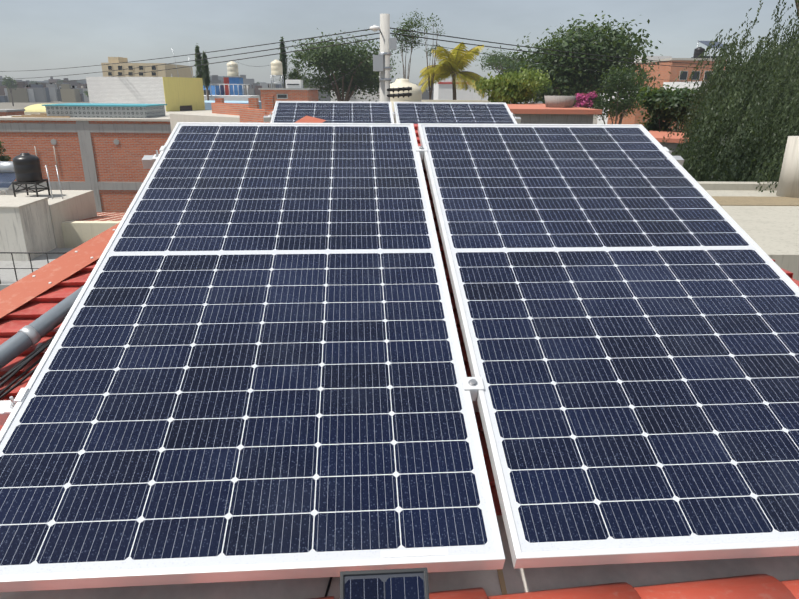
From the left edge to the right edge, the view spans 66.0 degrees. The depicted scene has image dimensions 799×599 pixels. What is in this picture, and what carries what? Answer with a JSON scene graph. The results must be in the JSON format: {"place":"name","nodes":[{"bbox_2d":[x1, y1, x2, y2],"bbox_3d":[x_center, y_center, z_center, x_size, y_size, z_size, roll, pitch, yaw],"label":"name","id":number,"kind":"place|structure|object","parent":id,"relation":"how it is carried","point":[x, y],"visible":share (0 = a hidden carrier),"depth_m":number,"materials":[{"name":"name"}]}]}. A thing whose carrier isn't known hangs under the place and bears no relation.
{"place":"outdoors","nodes":[
{"label":"outdoors","id":0,"kind":"place"},
{"bbox_2d":[0,109,24,115],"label":"brick shed","id":1,"kind":"object","parent":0,"point":[7,112],"visible":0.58,"depth_m":38.63,"materials":[{"name":"brown brick"}]},
{"bbox_2d":[0,197,55,260],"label":"concrete wall","id":2,"kind":"structure","parent":0,"point":[25,224],"depth_m":19.45,"materials":[{"name":"grey concrete"}]},
{"bbox_2d":[0,248,73,290],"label":"rooftop floor","id":3,"kind":"structure","parent":0,"point":[12,271],"depth_m":18.47,"materials":[{"name":"grey concrete"}]},
{"bbox_2d":[0,153,96,247],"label":"rooftop","id":4,"kind":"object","parent":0,"point":[64,205],"depth_m":21.87,"materials":[{"name":"grey concrete"}]},
{"bbox_2d":[61,221,120,247],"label":"wall","id":5,"kind":"structure","parent":0,"point":[76,234],"depth_m":21.42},
{"bbox_2d":[76,212,124,220],"bbox_3d":[-11.795,-3.098,23.628,6.715,0.120,4.528,0,13,-1],"label":"tiled roof","id":6,"kind":"object","parent":5,"relation":"on","point":[106,216],"visible":0.15,"depth_m":23.61,"materials":[{"name":"red tile"}]},
{"bbox_2d":[101,57,192,77],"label":"building","id":7,"kind":"structure","parent":0,"point":[185,72],"depth_m":67.13,"materials":[{"name":"paint"}]},
{"bbox_2d":[203,85,224,94],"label":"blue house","id":8,"kind":"structure","parent":0,"point":[218,90],"depth_m":54.75,"materials":[{"name":"paint"}]},
{"bbox_2d":[215,98,223,102],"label":"brick pier","id":9,"kind":"structure","parent":0,"point":[219,100],"depth_m":25.59,"materials":[{"name":"brick"}]},
{"bbox_2d":[26,82,430,89],"bbox_3d":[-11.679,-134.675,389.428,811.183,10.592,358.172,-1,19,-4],"label":"roof tanks","id":10,"kind":"object","parent":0,"point":[73,86],"depth_m":295.24,"materials":[{"name":"grey"}]},
{"bbox_2d":[222,61,243,94],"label":"tank tower","id":11,"kind":"structure","parent":0,"point":[232,77],"depth_m":56.44,"materials":[{"name":"white paint"}]},
{"bbox_2d":[204,100,261,109],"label":"blue sheet roof","id":12,"kind":"structure","parent":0,"point":[208,105],"depth_m":42.35,"materials":[{"name":"blue metal"}]},
{"bbox_2d":[0,101,597,123],"bbox_3d":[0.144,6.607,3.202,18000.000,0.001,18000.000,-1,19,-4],"label":"ground","id":13,"kind":"structure","parent":0,"point":[6,105],"depth_m":241.42,"materials":[{"name":"beige concrete"}]},
{"bbox_2d":[0,141,10,160],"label":"bush","id":14,"kind":"object","parent":13,"relation":"on","point":[5,158],"visible":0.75,"depth_m":25.42,"materials":[{"name":"green plant"}]},
{"bbox_2d":[2,76,17,105],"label":"town tree","id":15,"kind":"object","parent":13,"relation":"on","point":[10,83],"visible":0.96,"depth_m":219.39,"materials":[{"name":"green plant"}]},
{"bbox_2d":[24,104,45,114],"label":"yellow vault canopy","id":16,"kind":"object","parent":13,"relation":"on","point":[35,109],"visible":0.15,"depth_m":43.67,"materials":[{"name":"beige paint"}]},
{"bbox_2d":[0,103,211,212],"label":"brick building","id":17,"kind":"structure","parent":13,"relation":"on","point":[100,150],"depth_m":28.09,"materials":[{"name":"red brick"}]},
{"bbox_2d":[86,77,204,111],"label":"white brick building","id":18,"kind":"structure","parent":13,"relation":"on","point":[179,94],"depth_m":36.35,"materials":[{"name":"yellow paint"}]},
{"bbox_2d":[194,43,204,84],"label":"cypress","id":19,"kind":"object","parent":13,"relation":"on","point":[199,70],"visible":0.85,"depth_m":48.24,"materials":[{"name":"green plant"}]},
{"bbox_2d":[170,113,239,132],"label":"parapet wall","id":20,"kind":"structure","parent":13,"relation":"on","point":[194,117],"depth_m":23.79,"materials":[{"name":"beige concrete"}]},
{"bbox_2d":[211,103,258,114],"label":"brick parapet","id":21,"kind":"structure","parent":20,"relation":"on","point":[226,108],"depth_m":24.51,"materials":[{"name":"brick"}]},
{"bbox_2d":[201,51,210,100],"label":"cypress","id":22,"kind":"object","parent":13,"relation":"on","point":[206,78],"visible":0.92,"depth_m":50.30,"materials":[{"name":"green plant"}]},
{"bbox_2d":[204,84,259,100],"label":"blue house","id":23,"kind":"structure","parent":13,"relation":"on","point":[238,97],"depth_m":51.10,"materials":[{"name":"white paint"}]},
{"bbox_2d":[248,98,258,108],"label":"brick pier","id":24,"kind":"structure","parent":13,"relation":"on","point":[253,103],"depth_m":22.79,"materials":[{"name":"brick"}]},
{"bbox_2d":[239,108,272,122],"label":"brick parapet","id":25,"kind":"structure","parent":13,"relation":"on","point":[248,115],"depth_m":20.98,"materials":[{"name":"brick"}]},
{"bbox_2d":[264,96,274,122],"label":"brick pier","id":26,"kind":"structure","parent":13,"relation":"on","point":[269,102],"depth_m":19.96,"materials":[{"name":"brick"}]},
{"bbox_2d":[279,37,287,87],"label":"cypress","id":27,"kind":"object","parent":13,"relation":"on","point":[283,56],"visible":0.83,"depth_m":46.35,"materials":[{"name":"green plant"}]},
{"bbox_2d":[258,60,319,108],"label":"brick house","id":28,"kind":"structure","parent":13,"relation":"on","point":[294,90],"depth_m":37.94,"materials":[{"name":"red brick"}]},
{"bbox_2d":[286,52,303,79],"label":"ragged tree","id":29,"kind":"object","parent":13,"relation":"on","point":[294,74],"visible":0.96,"depth_m":46.61,"materials":[{"name":"green plant"}]},
{"bbox_2d":[0,75,598,103],"bbox_3d":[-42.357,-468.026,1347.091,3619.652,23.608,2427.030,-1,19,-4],"label":"distant town","id":30,"kind":"object","parent":13,"relation":"on","point":[44,91],"visible":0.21,"depth_m":289.27},
{"bbox_2d":[278,28,400,101],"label":"tree behind far panels","id":31,"kind":"object","parent":13,"relation":"on","point":[340,59],"visible":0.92,"depth_m":51.30,"materials":[{"name":"green plant"}]},
{"bbox_2d":[330,85,421,101],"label":"white house","id":32,"kind":"structure","parent":13,"relation":"on","point":[371,97],"depth_m":58.84,"materials":[{"name":"paint"}]},
{"bbox_2d":[362,54,398,82],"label":"tree behind far panels","id":33,"kind":"object","parent":13,"relation":"on","point":[390,66],"depth_m":64.73,"materials":[{"name":"green plant"}]},
{"bbox_2d":[370,14,411,101],"bbox_3d":[-0.286,-3.978,19.592,1.284,9.360,0.804,-1,19,-4],"label":"utility pole","id":34,"kind":"object","parent":13,"relation":"on","point":[381,62],"visible":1,"depth_m":18.43,"materials":[{"name":"concrete"}]},
{"bbox_2d":[390,78,421,111],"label":"dome","id":35,"kind":"structure","parent":13,"relation":"on","point":[416,92],"depth_m":30.58,"materials":[{"name":"beige"}]},
{"bbox_2d":[391,11,425,78],"bbox_3d":[0.384,-12.342,40.000,2.365,11.930,2.698,-15,24,-38],"label":"tall thin tree","id":36,"kind":"object","parent":13,"relation":"on","point":[407,27],"visible":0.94,"depth_m":38.51,"materials":[{"name":"green plant"}]},
{"bbox_2d":[416,13,447,99],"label":"bare tree","id":37,"kind":"object","parent":13,"relation":"on","point":[430,50],"visible":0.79,"depth_m":40.95,"materials":[{"name":"green plant"}]},
{"bbox_2d":[418,42,485,99],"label":"yellow palm","id":38,"kind":"object","parent":13,"relation":"on","point":[453,64],"visible":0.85,"depth_m":41.50,"materials":[{"name":"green plant"}]},
{"bbox_2d":[422,100,490,101],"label":"roof parapet","id":39,"kind":"structure","parent":13,"relation":"on","point":[455,101],"depth_m":28.59,"materials":[{"name":"beige paint"}]},
{"bbox_2d":[476,49,530,75],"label":"tree","id":40,"kind":"object","parent":13,"relation":"on","point":[491,61],"visible":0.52,"depth_m":78.39,"materials":[{"name":"green plant"}]},
{"bbox_2d":[470,68,544,103],"bbox_3d":[3.429,-4.601,20.632,2.327,5.924,2.011,-1,19,-4],"label":"lime bush","id":41,"kind":"object","parent":13,"relation":"on","point":[513,88],"visible":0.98,"depth_m":19.47,"materials":[{"name":"green plant"}]},
{"bbox_2d":[512,64,554,102],"bbox_3d":[5.138,-5.761,26.567,2.355,8.292,2.461,-1,19,-4],"label":"lime bush","id":42,"kind":"object","parent":13,"relation":"on","point":[538,74],"visible":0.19,"depth_m":24.96,"materials":[{"name":"green plant"}]},
{"bbox_2d":[481,11,670,106],"bbox_3d":[9.863,-10.206,34.939,10.945,11.339,9.952,-1,19,-4],"label":"tree","id":43,"kind":"object","parent":13,"relation":"on","point":[595,40],"visible":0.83,"depth_m":31.72,"materials":[{"name":"green plant"}]},
{"bbox_2d":[574,91,597,107],"bbox_3d":[8.635,-7.669,29.162,1.097,4.269,1.291,8,20,20],"label":"bougainvillea bush","id":44,"kind":"object","parent":13,"relation":"on","point":[582,99],"visible":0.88,"depth_m":28.43,"materials":[{"name":"pink plant"}]},
{"bbox_2d":[580,61,663,123],"bbox_3d":[10.372,-6.955,29.678,3.625,8.613,3.578,9,21,24],"label":"tree","id":45,"kind":"object","parent":13,"relation":"on","point":[619,105],"visible":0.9,"depth_m":28.30,"materials":[{"name":"green plant"}]},
{"bbox_2d":[630,82,698,130],"bbox_3d":[7.258,-2.630,17.199,2.050,6.493,2.023,-16,25,-40],"label":"dark bush","id":46,"kind":"object","parent":13,"relation":"on","point":[670,104],"visible":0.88,"depth_m":16.02,"materials":[{"name":"green plant"}]},
{"bbox_2d":[648,130,690,155],"bbox_3d":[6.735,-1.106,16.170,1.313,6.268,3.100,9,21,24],"label":"building","id":47,"kind":"structure","parent":13,"relation":"on","point":[672,142],"depth_m":14.00,"materials":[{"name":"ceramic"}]},
{"bbox_2d":[634,41,729,90],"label":"brick building","id":48,"kind":"structure","parent":13,"relation":"on","point":[666,75],"depth_m":73.98,"materials":[{"name":"brick"}]},
{"bbox_2d":[644,18,798,156],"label":"tree","id":49,"kind":"object","parent":13,"relation":"on","point":[716,68],"visible":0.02,"depth_m":13.24,"materials":[{"name":"green plant"}]},
{"bbox_2d":[669,66,798,181],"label":"tree","id":50,"kind":"object","parent":13,"relation":"on","point":[727,135],"visible":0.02,"depth_m":11.71,"materials":[{"name":"green plant"}]},
{"bbox_2d":[675,38,798,192],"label":"tree","id":51,"kind":"object","parent":13,"relation":"on","point":[789,119],"visible":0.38,"depth_m":10.47,"materials":[{"name":"green plant"}]},
{"bbox_2d":[682,0,798,134],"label":"tree","id":52,"kind":"object","parent":13,"relation":"on","point":[788,42],"visible":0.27,"depth_m":11.80,"materials":[{"name":"green plant"}]},
{"bbox_2d":[193,76,433,83],"bbox_3d":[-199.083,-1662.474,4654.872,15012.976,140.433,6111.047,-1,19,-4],"label":"distant hills","id":53,"kind":"structure","parent":0,"point":[220,78],"depth_m":5897.66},
{"bbox_2d":[0,28,743,86],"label":"overhead wires","id":54,"kind":"object","parent":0,"point":[363,61],"visible":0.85,"depth_m":24.07,"materials":[{"name":"grey"}]},
{"bbox_2d":[263,111,520,122],"bbox_3d":[-0.007,-1.153,4.718,2.180,0.111,1.390,-1,38,-4],"label":"panel mounting","id":55,"kind":"object","parent":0,"point":[269,117],"visible":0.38,"depth_m":5.17,"materials":[{"name":"silver metal"}]},
{"bbox_2d":[270,101,393,122],"bbox_3d":[-0.508,-1.103,4.584,1.000,0.036,2.000,-1,38,-4],"label":"solar panel","id":56,"kind":"object","parent":55,"relation":"attached to","point":[338,112],"visible":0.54,"depth_m":5.18,"materials":[{"name":"glass"}]},
{"bbox_2d":[393,102,516,123],"bbox_3d":[0.509,-1.118,4.654,1.000,0.036,2.000,-1,38,-4],"label":"solar panel","id":57,"kind":"object","parent":55,"relation":"attached to","point":[460,112],"visible":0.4,"depth_m":5.24,"materials":[{"name":"glass"}]},
{"bbox_2d":[0,0,798,83],"label":"sky","id":58,"kind":"structure","parent":0,"point":[37,35],"materials":[{"name":"grey"}]},
{"bbox_2d":[433,79,533,102],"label":"white house","id":59,"kind":"structure","parent":0,"point":[443,90],"depth_m":71.25,"materials":[{"name":"paint"}]},
{"bbox_2d":[507,96,601,123],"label":"red stone house roof","id":60,"kind":"structure","parent":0,"point":[557,110],"depth_m":14.95,"materials":[{"name":"stone"}]},
{"bbox_2d":[597,91,627,123],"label":"white block","id":61,"kind":"structure","parent":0,"point":[600,121],"depth_m":63.80,"materials":[{"name":"paint"}]},
{"bbox_2d":[607,101,683,130],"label":"brick wall","id":62,"kind":"structure","parent":0,"point":[629,119],"depth_m":38.87,"materials":[{"name":"brick"}]},
{"bbox_2d":[632,56,671,63],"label":"white block","id":63,"kind":"structure","parent":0,"point":[656,57],"depth_m":89.08,"materials":[{"name":"paint"}]},
{"bbox_2d":[663,81,701,89],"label":"wall","id":64,"kind":"structure","parent":0,"point":[680,84],"depth_m":53.43,"materials":[{"name":"paint"}]},
{"bbox_2d":[697,136,798,280],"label":"neighbouring rooftop","id":65,"kind":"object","parent":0,"point":[766,221],"depth_m":8.19,"materials":[{"name":"concrete"}]},
{"bbox_3d":[-0.012,1.966,1.545,4.200,2.852,0.200,-1,19,-4],"label":"parapet wall","id":66,"kind":"object","parent":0,"visible":0},
{"bbox_2d":[0,515,798,598],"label":"mortar bed","id":67,"kind":"object","parent":66,"relation":"on","point":[779,568],"depth_m":1.17,"materials":[{"name":"grey concrete"}]},
{"bbox_2d":[0,124,798,514],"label":"tiled roof","id":68,"kind":"structure","parent":67,"relation":"on","point":[14,322],"depth_m":1.74,"materials":[{"name":"red tile"}]},
{"bbox_2d":[0,285,83,368],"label":"conduit pipe","id":69,"kind":"object","parent":68,"relation":"on","point":[24,338],"visible":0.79,"depth_m":1.61,"materials":[{"name":"silver metal"}]},
{"bbox_2d":[0,116,325,317],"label":"hip flashing","id":70,"kind":"object","parent":68,"relation":"on","point":[25,289],"visible":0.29,"depth_m":1.89,"materials":[{"name":"red"}]},
{"bbox_2d":[0,334,332,596],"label":"cables","id":71,"kind":"object","parent":68,"relation":"on","point":[18,367],"visible":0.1,"depth_m":1.52,"materials":[{"name":"black rubber"}]},
{"bbox_2d":[0,146,683,424],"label":"panel mounting","id":72,"kind":"object","parent":68,"relation":"on","point":[473,385],"visible":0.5,"depth_m":1.43,"materials":[{"name":"silver metal"}]},
{"bbox_2d":[0,122,504,591],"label":"solar panel","id":73,"kind":"object","parent":72,"relation":"on","point":[250,366],"visible":1,"depth_m":1.39,"materials":[{"name":"glass"}]},
{"bbox_2d":[418,123,798,568],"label":"solar panel","id":74,"kind":"object","parent":72,"relation":"on","point":[626,296],"visible":1,"depth_m":1.56,"materials":[{"name":"glass"}]},
{"bbox_2d":[497,569,506,594],"bbox_3d":[0.184,0.437,1.293,0.010,0.011,0.550,-1,37,-4],"label":"support strut","id":75,"kind":"object","parent":66,"relation":"attached to","point":[502,582],"depth_m":1.17,"materials":[{"name":"beige wood"}]},
{"bbox_2d":[309,574,798,598],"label":"roof tiles","id":76,"kind":"object","parent":66,"relation":"on","point":[759,586],"visible":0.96,"depth_m":1.11,"materials":[{"name":"red tile"}]},
{"bbox_2d":[340,568,428,598],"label":"solar panel","id":77,"kind":"object","parent":76,"relation":"attached to","point":[409,583],"visible":1,"depth_m":0.95,"materials":[{"name":"blue glass"}]}
]}

